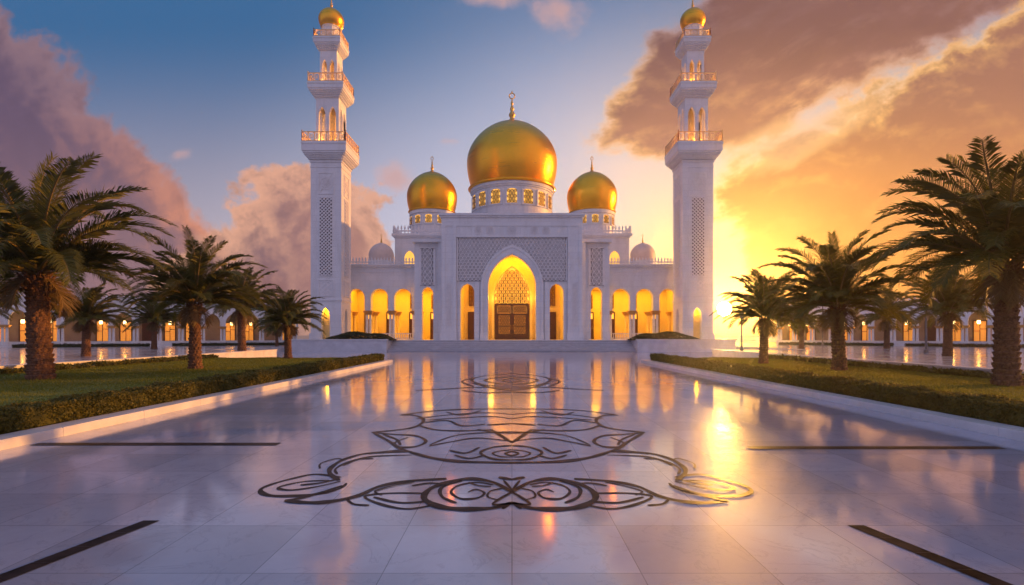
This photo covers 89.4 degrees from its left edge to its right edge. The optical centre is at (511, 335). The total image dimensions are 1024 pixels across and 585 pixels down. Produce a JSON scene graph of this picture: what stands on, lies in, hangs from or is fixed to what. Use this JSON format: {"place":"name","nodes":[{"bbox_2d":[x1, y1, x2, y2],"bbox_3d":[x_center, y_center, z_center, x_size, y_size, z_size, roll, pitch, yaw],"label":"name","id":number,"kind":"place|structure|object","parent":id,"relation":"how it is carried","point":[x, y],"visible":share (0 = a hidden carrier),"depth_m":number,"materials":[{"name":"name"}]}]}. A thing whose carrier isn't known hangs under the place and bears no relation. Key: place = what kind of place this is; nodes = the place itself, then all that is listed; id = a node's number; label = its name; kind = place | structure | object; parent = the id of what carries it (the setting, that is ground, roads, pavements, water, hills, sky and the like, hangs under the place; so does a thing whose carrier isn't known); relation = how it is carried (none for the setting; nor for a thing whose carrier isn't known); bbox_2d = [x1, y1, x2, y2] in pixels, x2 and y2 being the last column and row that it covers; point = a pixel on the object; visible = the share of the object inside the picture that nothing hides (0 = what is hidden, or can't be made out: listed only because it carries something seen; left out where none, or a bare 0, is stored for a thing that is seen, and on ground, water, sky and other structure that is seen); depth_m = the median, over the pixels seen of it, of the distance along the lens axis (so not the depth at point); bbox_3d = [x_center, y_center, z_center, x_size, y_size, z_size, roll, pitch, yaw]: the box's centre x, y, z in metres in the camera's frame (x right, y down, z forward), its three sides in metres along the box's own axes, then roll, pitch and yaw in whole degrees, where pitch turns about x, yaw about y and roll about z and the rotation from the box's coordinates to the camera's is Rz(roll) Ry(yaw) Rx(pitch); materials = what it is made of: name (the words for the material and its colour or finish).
{"place":"outdoors","nodes":[
{"label":"outdoors","id":0,"kind":"place"},
{"bbox_2d":[0,342,1023,584],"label":"plaza pavement","id":1,"kind":"structure","parent":0,"point":[223,521],"depth_m":5.40,"materials":[{"name":"stone"}]},
{"bbox_2d":[0,520,158,581],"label":"inlay strip","id":2,"kind":"object","parent":1,"relation":"on","point":[10,574],"visible":1,"depth_m":3.82,"materials":[{"name":"black stone"}]},
{"bbox_2d":[0,349,276,368],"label":"retaining wall","id":3,"kind":"structure","parent":1,"relation":"on","point":[255,353],"depth_m":31.86,"materials":[{"name":"stone"}]},
{"bbox_2d":[0,345,283,364],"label":"marble terrace","id":4,"kind":"structure","parent":1,"relation":"on","point":[9,355],"depth_m":35.41,"materials":[{"name":"white stone"}]},
{"bbox_2d":[0,271,25,320],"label":"palm tree","id":5,"kind":"object","parent":4,"relation":"on","point":[8,314],"visible":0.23,"depth_m":25.36,"materials":[{"name":"green plant"}]},
{"bbox_2d":[11,343,149,347],"bbox_3d":[-40.700,0.971,49.330,10.237,0.459,0.958,0,0,-33],"label":"hedge","id":6,"kind":"object","parent":4,"relation":"on","point":[92,345],"visible":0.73,"depth_m":49.70,"materials":[{"name":"green plant"}]},
{"bbox_2d":[50,283,136,355],"bbox_3d":[-22.789,-0.881,27.762,4.556,3.994,4.407,1,-1,-40],"label":"palm tree","id":7,"kind":"object","parent":4,"relation":"on","point":[87,314],"visible":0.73,"depth_m":27.55,"materials":[{"name":"green plant"}]},
{"bbox_2d":[0,293,298,347],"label":"colonnade","id":8,"kind":"object","parent":4,"relation":"on","point":[221,330],"visible":0.3,"depth_m":54.15,"materials":[{"name":"white stone"}]},
{"bbox_2d":[19,319,26,341],"bbox_3d":[-47.122,-0.200,50.243,1.100,2.640,0.120,0,0,-34],"label":"hall window","id":9,"kind":"structure","parent":8,"relation":"in","point":[22,337],"depth_m":50.09,"materials":[{"name":"orange glass"}]},
{"bbox_2d":[51,320,56,341],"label":"hall window","id":10,"kind":"structure","parent":8,"relation":"in","point":[54,330],"depth_m":51.39,"materials":[{"name":"orange glass"}]},
{"bbox_2d":[96,320,108,340],"bbox_3d":[-42.277,-0.200,53.453,1.100,2.640,0.120,0,0,-34],"label":"hall window","id":11,"kind":"structure","parent":8,"relation":"in","point":[102,335],"depth_m":53.42,"materials":[{"name":"orange glass"}]},
{"bbox_2d":[119,321,131,340],"bbox_3d":[-40.662,-0.200,54.523,1.100,2.640,0.120,0,0,-34],"label":"hall window","id":12,"kind":"structure","parent":8,"relation":"in","point":[125,335],"depth_m":54.52,"materials":[{"name":"orange glass"}]},
{"bbox_2d":[142,321,151,340],"bbox_3d":[-39.047,-0.200,55.593,1.100,2.640,0.120,0,0,-34],"label":"hall door","id":13,"kind":"structure","parent":8,"relation":"in","point":[146,336],"depth_m":55.44,"materials":[{"name":"brown wood"}]},
{"bbox_2d":[164,321,175,340],"bbox_3d":[-37.432,-0.200,56.663,1.100,2.640,0.120,0,0,-34],"label":"hall window","id":14,"kind":"structure","parent":8,"relation":"in","point":[170,332],"depth_m":56.70,"materials":[{"name":"orange glass"}]},
{"bbox_2d":[185,323,188,340],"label":"hall window","id":15,"kind":"structure","parent":8,"relation":"in","point":[186,332],"depth_m":57.51,"materials":[{"name":"orange glass"}]},
{"bbox_2d":[225,322,235,340],"bbox_3d":[-32.587,-0.200,59.873,1.100,2.640,0.120,0,0,-34],"label":"hall window","id":16,"kind":"structure","parent":8,"relation":"in","point":[230,332],"depth_m":59.84,"materials":[{"name":"orange glass"}]},
{"bbox_2d":[245,322,253,340],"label":"hall window","id":17,"kind":"structure","parent":8,"relation":"in","point":[249,331],"depth_m":60.98,"materials":[{"name":"orange glass"}]},
{"bbox_2d":[121,292,184,348],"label":"palm tree","id":18,"kind":"object","parent":4,"relation":"on","point":[148,318],"visible":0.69,"depth_m":41.10,"materials":[{"name":"green plant"}]},
{"bbox_2d":[172,342,284,345],"bbox_3d":[-30.201,0.959,56.303,11.416,0.488,0.963,0,0,-34],"label":"hedge","id":19,"kind":"object","parent":4,"relation":"on","point":[225,344],"visible":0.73,"depth_m":55.67,"materials":[{"name":"green plant"}]},
{"bbox_2d":[201,261,285,350],"bbox_3d":[-19.352,-2.095,37.330,7.060,6.418,6.142,-2,3,-40],"label":"palm tree","id":20,"kind":"object","parent":4,"relation":"on","point":[239,318],"visible":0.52,"depth_m":37.03,"materials":[{"name":"green plant"}]},
{"bbox_2d":[257,313,283,345],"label":"palm tree","id":21,"kind":"object","parent":4,"relation":"on","point":[270,329],"visible":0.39,"depth_m":51.78,"materials":[{"name":"green plant"}]},
{"bbox_2d":[32,443,279,444],"bbox_3d":[-5.212,1.595,7.595,3.577,0.001,0.190,0,0,0],"label":"inlay strip","id":22,"kind":"object","parent":1,"relation":"on","point":[156,444],"visible":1,"depth_m":7.56,"materials":[{"name":"black stone"}]},
{"bbox_2d":[0,357,345,434],"bbox_3d":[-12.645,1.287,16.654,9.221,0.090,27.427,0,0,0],"label":"lawn grass","id":23,"kind":"structure","parent":1,"relation":"on","point":[260,362],"depth_m":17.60,"materials":[{"name":"green plant"}]},
{"bbox_2d":[0,151,177,380],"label":"palm tree","id":24,"kind":"object","parent":23,"relation":"on","point":[36,250],"visible":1,"depth_m":15.22,"materials":[{"name":"green plant"}]},
{"bbox_2d":[0,353,218,374],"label":"border planting","id":25,"kind":"object","parent":23,"relation":"on","point":[62,366],"visible":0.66,"depth_m":22.25,"materials":[{"name":"green plant"}]},
{"bbox_2d":[0,353,384,433],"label":"box hedge","id":26,"kind":"object","parent":23,"relation":"on","point":[21,415],"visible":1,"depth_m":10.71,"materials":[{"name":"green plant"}]},
{"bbox_2d":[119,224,268,369],"bbox_3d":[-12.301,-1.418,20.348,5.007,5.541,5.336,0,0,-31],"label":"palm tree","id":27,"kind":"object","parent":23,"relation":"on","point":[192,286],"visible":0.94,"depth_m":19.88,"materials":[{"name":"green plant"}]},
{"bbox_2d":[250,286,326,358],"bbox_3d":[-12.756,-0.714,29.459,4.393,4.109,4.285,-1,1,-20],"label":"palm tree","id":28,"kind":"object","parent":23,"relation":"on","point":[289,312],"visible":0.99,"depth_m":29.10,"materials":[{"name":"green plant"}]},
{"bbox_2d":[0,360,392,449],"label":"kerb","id":29,"kind":"structure","parent":1,"relation":"on","point":[24,437],"depth_m":9.99,"materials":[{"name":"stone"}]},
{"bbox_2d":[258,450,753,510],"bbox_3d":[-0.065,1.594,5.956,5.127,0.003,2.535,0,0,0],"label":"floor inlay","id":30,"kind":"object","parent":1,"relation":"on","point":[593,500],"visible":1,"depth_m":5.28,"materials":[{"name":"black stone"}]},
{"bbox_2d":[372,408,644,462],"bbox_3d":[-0.058,1.594,8.852,4.507,0.003,4.824,0,0,0],"label":"floor inlay","id":31,"kind":"object","parent":1,"relation":"on","point":[394,444],"visible":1,"depth_m":7.99,"materials":[{"name":"black stone"}]},
{"bbox_2d":[428,373,591,392],"bbox_3d":[-0.069,1.594,17.965,5.461,0.003,7.352,0,0,0],"label":"floor inlay","id":32,"kind":"object","parent":1,"relation":"on","point":[486,386],"visible":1,"depth_m":16.42,"materials":[{"name":"black stone"}]},
{"bbox_2d":[291,339,736,351],"bbox_3d":[0.000,0.995,73.210,43.000,1.230,47.580,0,0,0],"label":"podium","id":33,"kind":"object","parent":1,"relation":"on","point":[494,345],"visible":0.93,"depth_m":49.75,"materials":[{"name":"stone"}]},
{"bbox_2d":[300,0,359,338],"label":"minaret","id":34,"kind":"object","parent":33,"relation":"on","point":[331,154],"visible":0.98,"depth_m":54.00,"materials":[{"name":"white stone"}]},
{"bbox_2d":[325,331,396,339],"bbox_3d":[-15.047,0.059,51.402,6.971,0.981,2.705,0,0,0],"label":"podium shrub","id":35,"kind":"object","parent":33,"relation":"on","point":[353,335],"visible":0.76,"depth_m":50.26,"materials":[{"name":"green plant"}]},
{"bbox_2d":[351,91,672,339],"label":"mosque","id":36,"kind":"structure","parent":33,"relation":"on","point":[511,256],"depth_m":60.00,"materials":[{"name":"white stone"}]},
{"bbox_2d":[468,285,473,339],"bbox_3d":[-4.620,-3.264,60.200,1.000,7.529,0.160,0,0,0],"label":"side door","id":37,"kind":"structure","parent":36,"relation":"in","point":[470,314],"depth_m":60.12,"materials":[{"name":"brown wood"}]},
{"bbox_2d":[495,304,528,339],"bbox_3d":[0.000,-1.585,60.140,3.960,4.170,0.279,0,0,0],"label":"main door","id":38,"kind":"structure","parent":36,"relation":"in","point":[508,326],"depth_m":60.12,"materials":[{"name":"brown wood"}]},
{"bbox_2d":[550,285,555,339],"bbox_3d":[4.620,-3.264,60.200,1.000,7.529,0.160,0,0,0],"label":"side door","id":39,"kind":"structure","parent":36,"relation":"in","point":[552,314],"depth_m":60.12,"materials":[{"name":"brown wood"}]},
{"bbox_2d":[627,331,698,339],"bbox_3d":[15.054,0.060,51.402,6.958,0.991,2.694,0,0,0],"label":"podium shrub","id":40,"kind":"object","parent":33,"relation":"on","point":[666,334],"visible":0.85,"depth_m":50.30,"materials":[{"name":"green plant"}]},
{"bbox_2d":[664,0,723,338],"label":"minaret","id":41,"kind":"object","parent":33,"relation":"on","point":[692,154],"visible":0.99,"depth_m":54.00,"materials":[{"name":"white stone"}]},
{"bbox_2d":[641,360,1023,440],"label":"kerb","id":42,"kind":"structure","parent":1,"relation":"on","point":[993,428],"depth_m":10.74,"materials":[{"name":"stone"}]},
{"bbox_2d":[711,349,1023,373],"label":"retaining wall","id":43,"kind":"structure","parent":1,"relation":"on","point":[728,353],"depth_m":23.01,"materials":[{"name":"stone"}]},
{"bbox_2d":[746,446,1004,448],"bbox_3d":[5.154,1.595,7.350,3.587,0.001,0.180,0,0,0],"label":"inlay strip","id":44,"kind":"object","parent":1,"relation":"on","point":[876,447],"visible":1,"depth_m":7.36,"materials":[{"name":"black stone"}]},
{"bbox_2d":[736,343,1023,369],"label":"marble terrace","id":45,"kind":"structure","parent":1,"relation":"on","point":[973,356],"depth_m":31.55,"materials":[{"name":"white stone"}]},
{"bbox_2d":[739,313,743,350],"bbox_3d":[16.100,-0.270,36.300,0.340,2.770,0.340,0,0,0],"label":"lamp post","id":46,"kind":"object","parent":45,"relation":"on","point":[741,347],"visible":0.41,"depth_m":36.25,"materials":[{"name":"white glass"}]},
{"bbox_2d":[779,302,827,347],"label":"palm tree","id":47,"kind":"object","parent":45,"relation":"on","point":[810,322],"visible":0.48,"depth_m":43.61,"materials":[{"name":"green plant"}]},
{"bbox_2d":[778,341,893,345],"bbox_3d":[35.784,0.953,57.769,0.963,0.481,11.223,0,0,-45],"label":"hedge","id":48,"kind":"object","parent":45,"relation":"on","point":[828,343],"visible":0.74,"depth_m":57.60,"materials":[{"name":"green plant"}]},
{"bbox_2d":[857,286,922,348],"bbox_3d":[31.535,-1.511,43.656,5.214,5.255,5.676,0,0,-10],"label":"palm tree","id":49,"kind":"object","parent":45,"relation":"on","point":[886,327],"visible":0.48,"depth_m":43.29,"materials":[{"name":"green plant"}]},
{"bbox_2d":[776,297,1023,345],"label":"colonnade","id":50,"kind":"object","parent":45,"relation":"on","point":[973,331],"visible":0.3,"depth_m":55.22,"materials":[{"name":"white stone"}]},
{"bbox_2d":[789,327,798,339],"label":"hall window","id":51,"kind":"structure","parent":50,"relation":"in","point":[790,330],"depth_m":64.71,"materials":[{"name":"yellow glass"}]},
{"bbox_2d":[806,325,815,339],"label":"hall window","id":52,"kind":"structure","parent":50,"relation":"in","point":[807,335],"depth_m":63.27,"materials":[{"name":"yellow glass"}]},
{"bbox_2d":[844,327,850,340],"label":"hall window","id":53,"kind":"structure","parent":50,"relation":"in","point":[846,333],"depth_m":60.52,"materials":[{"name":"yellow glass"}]},
{"bbox_2d":[861,322,871,340],"bbox_3d":[40.504,-0.200,59.086,0.120,2.640,1.100,0,0,-45],"label":"hall window","id":54,"kind":"structure","parent":50,"relation":"in","point":[864,330],"depth_m":59.24,"materials":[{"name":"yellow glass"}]},
{"bbox_2d":[902,321,912,340],"bbox_3d":[43.204,-0.200,56.364,0.120,2.640,1.100,0,0,-45],"label":"hall window","id":55,"kind":"structure","parent":50,"relation":"in","point":[906,335],"depth_m":56.52,"materials":[{"name":"orange glass"}]},
{"bbox_2d":[927,321,935,340],"bbox_3d":[44.554,-0.200,55.003,0.120,2.640,1.100,0,0,-45],"label":"hall door","id":56,"kind":"structure","parent":50,"relation":"in","point":[931,333],"depth_m":54.98,"materials":[{"name":"brown wood"}]},
{"bbox_2d":[952,321,960,340],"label":"hall window","id":57,"kind":"structure","parent":50,"relation":"in","point":[956,335],"depth_m":53.51,"materials":[{"name":"orange glass"}]},
{"bbox_2d":[973,320,986,340],"bbox_3d":[47.254,-0.200,52.281,0.120,2.640,1.100,0,0,-45],"label":"hall window","id":58,"kind":"structure","parent":50,"relation":"in","point":[979,331],"depth_m":52.26,"materials":[{"name":"orange glass"}]},
{"bbox_2d":[923,293,928,352],"bbox_3d":[26.000,-0.770,32.500,0.340,3.770,0.340,0,0,0],"label":"lamp post","id":59,"kind":"object","parent":45,"relation":"on","point":[926,350],"visible":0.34,"depth_m":32.45,"materials":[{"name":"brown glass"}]},
{"bbox_2d":[892,266,993,355],"bbox_3d":[23.315,-1.407,27.713,4.778,5.054,4.769,0,0,-9],"label":"palm tree","id":60,"kind":"object","parent":45,"relation":"on","point":[949,304],"visible":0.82,"depth_m":27.47,"materials":[{"name":"green plant"}]},
{"bbox_2d":[904,343,1023,347],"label":"hedge","id":61,"kind":"object","parent":45,"relation":"on","point":[954,345],"visible":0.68,"depth_m":50.07,"materials":[{"name":"green plant"}]},
{"bbox_2d":[848,525,1012,584],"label":"inlay strip","id":62,"kind":"object","parent":1,"relation":"on","point":[974,573],"visible":1,"depth_m":3.72,"materials":[{"name":"black stone"}]},
{"bbox_2d":[0,0,1023,334],"label":"sky","id":63,"kind":"structure","parent":0,"point":[819,106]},
{"bbox_2d":[297,335,777,341],"bbox_3d":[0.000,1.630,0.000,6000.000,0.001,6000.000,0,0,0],"label":"ground","id":64,"kind":"structure","parent":0,"point":[751,338],"depth_m":367.10,"materials":[{"name":"white stone"}]},
{"bbox_2d":[658,357,1023,426],"bbox_3d":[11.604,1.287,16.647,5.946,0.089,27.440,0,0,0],"label":"lawn grass","id":65,"kind":"structure","parent":0,"point":[895,377],"depth_m":16.74,"materials":[{"name":"green plant"}]},
{"bbox_2d":[709,268,814,363],"bbox_3d":[11.667,-0.939,23.727,4.607,4.565,5.151,1,1,-30],"label":"palm tree","id":66,"kind":"object","parent":65,"relation":"on","point":[757,306],"visible":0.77,"depth_m":23.56,"materials":[{"name":"green plant"}]},
{"bbox_2d":[650,353,1023,426],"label":"box hedge","id":67,"kind":"object","parent":65,"relation":"on","point":[996,408],"visible":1,"depth_m":11.34,"materials":[{"name":"green plant"}]},
{"bbox_2d":[756,229,930,370],"bbox_3d":[12.330,-1.298,19.670,5.214,5.293,5.283,0,0,5],"label":"palm tree","id":68,"kind":"object","parent":65,"relation":"on","point":[836,293],"visible":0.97,"depth_m":19.21,"materials":[{"name":"green plant"}]},
{"bbox_2d":[768,354,1023,380],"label":"border planting","id":69,"kind":"object","parent":65,"relation":"on","point":[960,372],"visible":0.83,"depth_m":19.42,"materials":[{"name":"green plant"}]},
{"bbox_2d":[860,134,1023,386],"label":"palm tree","id":70,"kind":"object","parent":65,"relation":"on","point":[997,232],"visible":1,"depth_m":13.38,"materials":[{"name":"green plant"}]}
]}

